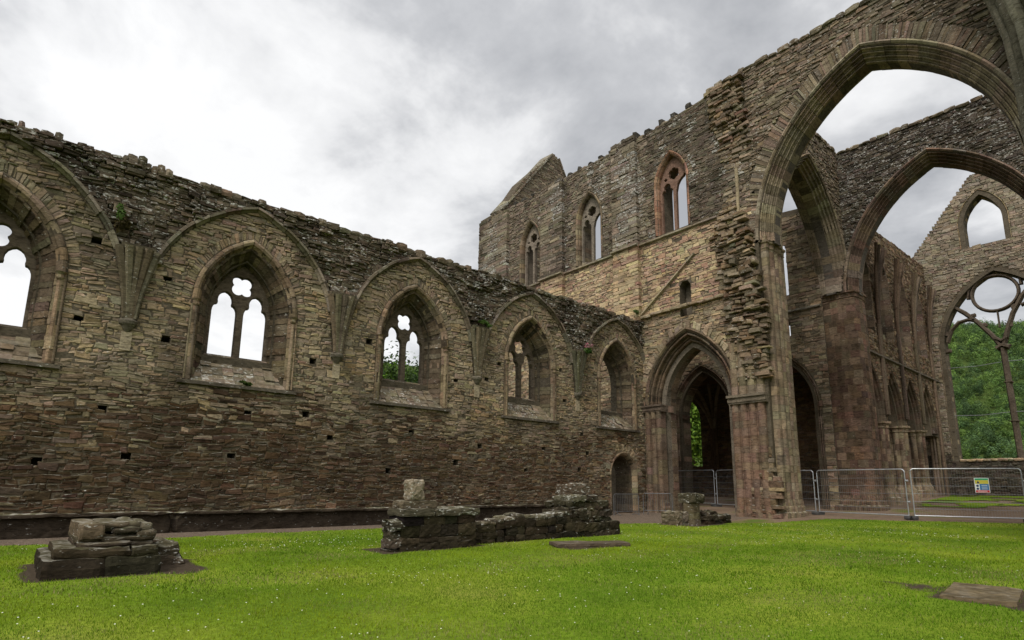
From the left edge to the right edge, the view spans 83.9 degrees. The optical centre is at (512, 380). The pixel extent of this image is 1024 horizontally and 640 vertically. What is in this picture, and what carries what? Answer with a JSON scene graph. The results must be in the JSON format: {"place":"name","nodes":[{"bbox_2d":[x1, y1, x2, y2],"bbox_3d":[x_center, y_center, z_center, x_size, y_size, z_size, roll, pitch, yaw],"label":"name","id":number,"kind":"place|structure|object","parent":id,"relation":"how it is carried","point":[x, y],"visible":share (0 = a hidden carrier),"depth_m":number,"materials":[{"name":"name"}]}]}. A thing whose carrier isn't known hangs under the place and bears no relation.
{"place":"outdoors","nodes":[
{"label":"outdoors","id":0,"kind":"place"},
{"bbox_2d":[0,512,750,545],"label":"gravel path","id":1,"kind":"structure","parent":0,"point":[640,518],"depth_m":17.45,"materials":[{"name":"gravel"}]},
{"bbox_2d":[613,494,638,515],"bbox_3d":[5.718,6.231,28.637,1.789,1.070,0.510,8,-13,-34],"label":"metal barrier","id":2,"kind":"object","parent":1,"relation":"on","point":[617,511],"visible":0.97,"depth_m":28.55,"materials":[{"name":"metal"}]},
{"bbox_2d":[643,493,672,513],"bbox_3d":[7.350,6.252,28.892,1.462,1.070,0.510,-2,-11,16],"label":"metal barrier","id":3,"kind":"object","parent":1,"relation":"on","point":[655,502],"visible":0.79,"depth_m":28.91,"materials":[{"name":"metal"}]},
{"bbox_2d":[0,519,1023,639],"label":"lawn","id":4,"kind":"structure","parent":0,"point":[188,566],"depth_m":7.79,"materials":[{"name":"green plant"}]},
{"bbox_2d":[34,517,184,580],"bbox_3d":[-6.833,2.864,9.777,2.054,0.984,2.716,9,-14,-40],"label":"pier stump","id":5,"kind":"object","parent":4,"relation":"on","point":[100,547],"visible":0.98,"depth_m":8.87,"materials":[{"name":"stone"}]},
{"bbox_2d":[380,479,619,551],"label":"ruined wall","id":6,"kind":"structure","parent":4,"relation":"on","point":[415,521],"depth_m":14.06,"materials":[{"name":"stone"}]},
{"bbox_2d":[1,524,1021,639],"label":"daisies","id":7,"kind":"object","parent":4,"relation":"on","point":[524,586],"visible":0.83,"depth_m":11.36,"materials":[{"name":"white plant"}]},
{"bbox_2d":[549,540,630,547],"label":"stone slab","id":8,"kind":"structure","parent":4,"relation":"on","point":[582,544],"depth_m":13.55,"materials":[{"name":"grey stone"}]},
{"bbox_2d":[661,493,731,525],"bbox_3d":[7.284,5.091,22.283,3.550,1.392,1.008,7,-12,-31],"label":"pier stump","id":9,"kind":"object","parent":4,"relation":"on","point":[691,513],"visible":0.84,"depth_m":21.68,"materials":[{"name":"stone"}]},
{"bbox_2d":[939,582,1023,607],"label":"stone slab","id":10,"kind":"structure","parent":4,"relation":"on","point":[993,595],"depth_m":7.70,"materials":[{"name":"brown stone"}]},
{"bbox_2d":[984,0,1023,142],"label":"nave wall","id":11,"kind":"structure","parent":4,"relation":"on","point":[1007,16],"depth_m":20.52,"materials":[{"name":"stone"}]},
{"bbox_2d":[0,0,1023,365],"label":"sky","id":12,"kind":"structure","parent":0,"point":[409,122],"materials":[{"name":"white"}]},
{"bbox_2d":[383,334,1023,466],"bbox_3d":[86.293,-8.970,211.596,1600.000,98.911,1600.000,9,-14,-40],"label":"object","id":13,"kind":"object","parent":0,"point":[967,363],"depth_m":230.13,"materials":[{"name":"green plant"}]},
{"bbox_2d":[0,118,646,539],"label":"aisle wall","id":14,"kind":"structure","parent":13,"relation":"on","point":[124,392],"depth_m":18.57,"materials":[{"name":"stone"}]},
{"bbox_2d":[0,171,67,368],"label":"window","id":15,"kind":"structure","parent":14,"relation":"in","point":[40,347],"depth_m":15.21,"materials":[{"name":"stone"}]},
{"bbox_2d":[114,203,130,232],"bbox_3d":[-11.018,-4.596,16.129,0.414,0.932,0.442,9,-14,-40],"label":"weed clump","id":16,"kind":"object","parent":14,"relation":"attached to","point":[122,220],"visible":1,"depth_m":16.07,"materials":[{"name":"green plant"}]},
{"bbox_2d":[176,240,297,394],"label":"window","id":17,"kind":"structure","parent":14,"relation":"in","point":[280,377],"depth_m":18.80,"materials":[{"name":"stone"}]},
{"bbox_2d":[239,380,252,385],"bbox_3d":[-8.395,0.090,17.927,0.222,0.200,0.476,-5,-12,29],"label":"weed clump","id":18,"kind":"object","parent":14,"relation":"on","point":[244,382],"visible":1,"depth_m":17.93,"materials":[{"name":"green plant"}]},
{"bbox_2d":[369,284,450,411],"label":"window","id":19,"kind":"structure","parent":14,"relation":"in","point":[436,398],"depth_m":22.92,"materials":[{"name":"stone"}]},
{"bbox_2d":[478,319,492,327],"bbox_3d":[-1.169,-2.414,24.257,0.713,0.320,0.274,8,-13,-35],"label":"weed clump","id":20,"kind":"object","parent":14,"relation":"on","point":[483,322],"visible":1,"depth_m":24.19,"materials":[{"name":"green plant"}]},
{"bbox_2d":[501,315,559,423],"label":"window","id":21,"kind":"structure","parent":14,"relation":"in","point":[548,375],"depth_m":27.01,"materials":[{"name":"stone"}]},
{"bbox_2d":[584,343,593,353],"bbox_3d":[3.759,-1.583,28.250,0.537,0.527,0.574,4,-11,-18],"label":"weed clump","id":22,"kind":"object","parent":14,"relation":"attached to","point":[588,350],"visible":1,"depth_m":28.21,"materials":[{"name":"green plant"}]},
{"bbox_2d":[596,338,639,432],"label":"window","id":23,"kind":"structure","parent":14,"relation":"in","point":[629,421],"depth_m":31.05,"materials":[{"name":"stone"}]},
{"bbox_2d":[383,340,418,382],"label":"tree","id":24,"kind":"object","parent":13,"relation":"on","point":[390,370],"visible":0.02,"depth_m":64.06,"materials":[{"name":"green plant"}]},
{"bbox_2d":[407,356,418,382],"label":"tree","id":25,"kind":"object","parent":13,"relation":"on","point":[413,367],"depth_m":69.38,"materials":[{"name":"green plant"}]},
{"bbox_2d":[481,153,565,281],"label":"transept gable","id":26,"kind":"structure","parent":13,"relation":"on","point":[544,172],"depth_m":49.44,"materials":[{"name":"stone"}]},
{"bbox_2d":[478,67,789,518],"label":"transept wall","id":27,"kind":"structure","parent":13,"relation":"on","point":[692,289],"depth_m":31.55,"materials":[{"name":"stone"}]},
{"bbox_2d":[519,220,540,285],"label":"window","id":28,"kind":"structure","parent":27,"relation":"in","point":[527,242],"depth_m":41.45,"materials":[{"name":"stone"}]},
{"bbox_2d":[575,191,602,266],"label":"window","id":29,"kind":"structure","parent":27,"relation":"in","point":[590,202],"depth_m":37.28,"materials":[{"name":"stone"}]},
{"bbox_2d":[654,150,690,236],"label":"window","id":30,"kind":"structure","parent":27,"relation":"in","point":[672,163],"depth_m":32.63,"materials":[{"name":"stone"}]},
{"bbox_2d":[690,403,702,465],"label":"tree","id":31,"kind":"object","parent":13,"relation":"on","point":[696,443],"visible":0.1,"depth_m":65.12,"materials":[{"name":"green plant"}]},
{"bbox_2d":[726,234,808,518],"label":"crossing pier","id":32,"kind":"structure","parent":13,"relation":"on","point":[750,403],"depth_m":26.74,"materials":[{"name":"stone"}]},
{"bbox_2d":[780,133,848,295],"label":"crossing arch","id":33,"kind":"structure","parent":32,"relation":"on","point":[813,188],"depth_m":34.95,"materials":[{"name":"stone"}]},
{"bbox_2d":[741,0,1023,245],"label":"crossing arch","id":34,"kind":"structure","parent":32,"relation":"on","point":[796,90],"depth_m":26.01,"materials":[{"name":"stone"}]},
{"bbox_2d":[820,285,889,510],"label":"crossing pier","id":35,"kind":"structure","parent":13,"relation":"on","point":[859,444],"depth_m":33.91,"materials":[{"name":"stone"}]},
{"bbox_2d":[833,232,950,504],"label":"choir arcade","id":36,"kind":"object","parent":13,"relation":"on","point":[899,311],"visible":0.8,"depth_m":40.85,"materials":[{"name":"stone"}]},
{"bbox_2d":[863,261,874,331],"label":"clerestory window","id":37,"kind":"structure","parent":36,"relation":"in","point":[866,279],"depth_m":38.04,"materials":[{"name":"stone"}]},
{"bbox_2d":[880,266,894,341],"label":"clerestory window","id":38,"kind":"structure","parent":36,"relation":"in","point":[886,311],"depth_m":40.64,"materials":[{"name":"stone"}]},
{"bbox_2d":[899,282,912,351],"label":"clerestory window","id":39,"kind":"structure","parent":36,"relation":"in","point":[903,308],"depth_m":43.23,"materials":[{"name":"stone"}]},
{"bbox_2d":[916,295,927,358],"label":"clerestory window","id":40,"kind":"structure","parent":36,"relation":"in","point":[921,338],"depth_m":45.81,"materials":[{"name":"stone"}]},
{"bbox_2d":[948,316,1023,458],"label":"wood","id":41,"kind":"object","parent":13,"relation":"on","point":[974,334],"visible":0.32,"depth_m":221.74,"materials":[{"name":"green plant"}]},
{"bbox_2d":[612,495,1023,523],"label":"bare earth","id":42,"kind":"structure","parent":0,"point":[728,509],"depth_m":30.45,"materials":[{"name":"brown soil"}]},
{"bbox_2d":[679,470,716,505],"bbox_3d":[11.178,6.655,35.406,0.626,2.167,3.607,7,-12,-31],"label":"fence panel","id":43,"kind":"object","parent":42,"relation":"on","point":[714,493],"visible":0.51,"depth_m":34.85,"materials":[{"name":"metal"}]},
{"bbox_2d":[712,470,734,507],"bbox_3d":[12.486,6.288,33.195,0.614,2.168,1.785,7,-12,-29],"label":"fence panel","id":44,"kind":"object","parent":42,"relation":"on","point":[717,505],"visible":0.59,"depth_m":33.47,"materials":[{"name":"metal"}]},
{"bbox_2d":[676,209,846,509],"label":"transept arcade","id":45,"kind":"object","parent":42,"relation":"on","point":[702,387],"visible":0.26,"depth_m":40.70,"materials":[{"name":"stone"}]},
{"bbox_2d":[801,470,818,514],"bbox_3d":[13.896,5.748,29.497,0.628,2.165,3.783,7,-12,-33],"label":"fence panel","id":46,"kind":"object","parent":42,"relation":"on","point":[813,511],"visible":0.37,"depth_m":28.14,"materials":[{"name":"metal"}]},
{"bbox_2d":[814,469,911,518],"bbox_3d":[15.988,5.184,26.257,0.633,2.165,4.205,7,-12,-32],"label":"fence panel","id":47,"kind":"object","parent":42,"relation":"on","point":[908,516],"visible":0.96,"depth_m":26.21,"materials":[{"name":"metal"}]},
{"bbox_2d":[909,468,1023,521],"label":"fence panel","id":48,"kind":"object","parent":42,"relation":"on","point":[915,517],"visible":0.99,"depth_m":23.62,"materials":[{"name":"metal"}]},
{"bbox_2d":[974,478,989,492],"bbox_3d":[19.300,4.310,23.442,0.480,0.600,0.012,-5,-12,26],"label":"safety sign","id":49,"kind":"object","parent":48,"relation":"attached to","point":[982,485],"visible":1,"depth_m":23.44,"materials":[{"name":"plastic"}]},
{"bbox_2d":[912,173,1023,495],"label":"gable wall","id":50,"kind":"structure","parent":42,"relation":"on","point":[958,270],"depth_m":45.68,"materials":[{"name":"stone"}]},
{"bbox_2d":[938,265,1023,461],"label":"window","id":51,"kind":"structure","parent":50,"relation":"in","point":[1002,344],"depth_m":43.95,"materials":[{"name":"stone"}]},
{"bbox_2d":[957,189,1011,248],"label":"gable window","id":52,"kind":"structure","parent":50,"relation":"in","point":[977,201],"depth_m":46.62,"materials":[{"name":"stone"}]},
{"bbox_2d":[914,495,1023,507],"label":"grass bank","id":53,"kind":"structure","parent":0,"point":[969,505],"depth_m":35.85,"materials":[{"name":"green plant"}]},
{"bbox_3d":[27.818,-0.326,26.640,2.784,13.485,2.784,9,-14,-40],"label":"crossing pier","id":54,"kind":"object","parent":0,"visible":0},
{"bbox_2d":[835,95,1023,295],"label":"crossing arch","id":55,"kind":"structure","parent":54,"relation":"on","point":[878,176],"depth_m":33.10,"materials":[{"name":"stone"}]}
]}

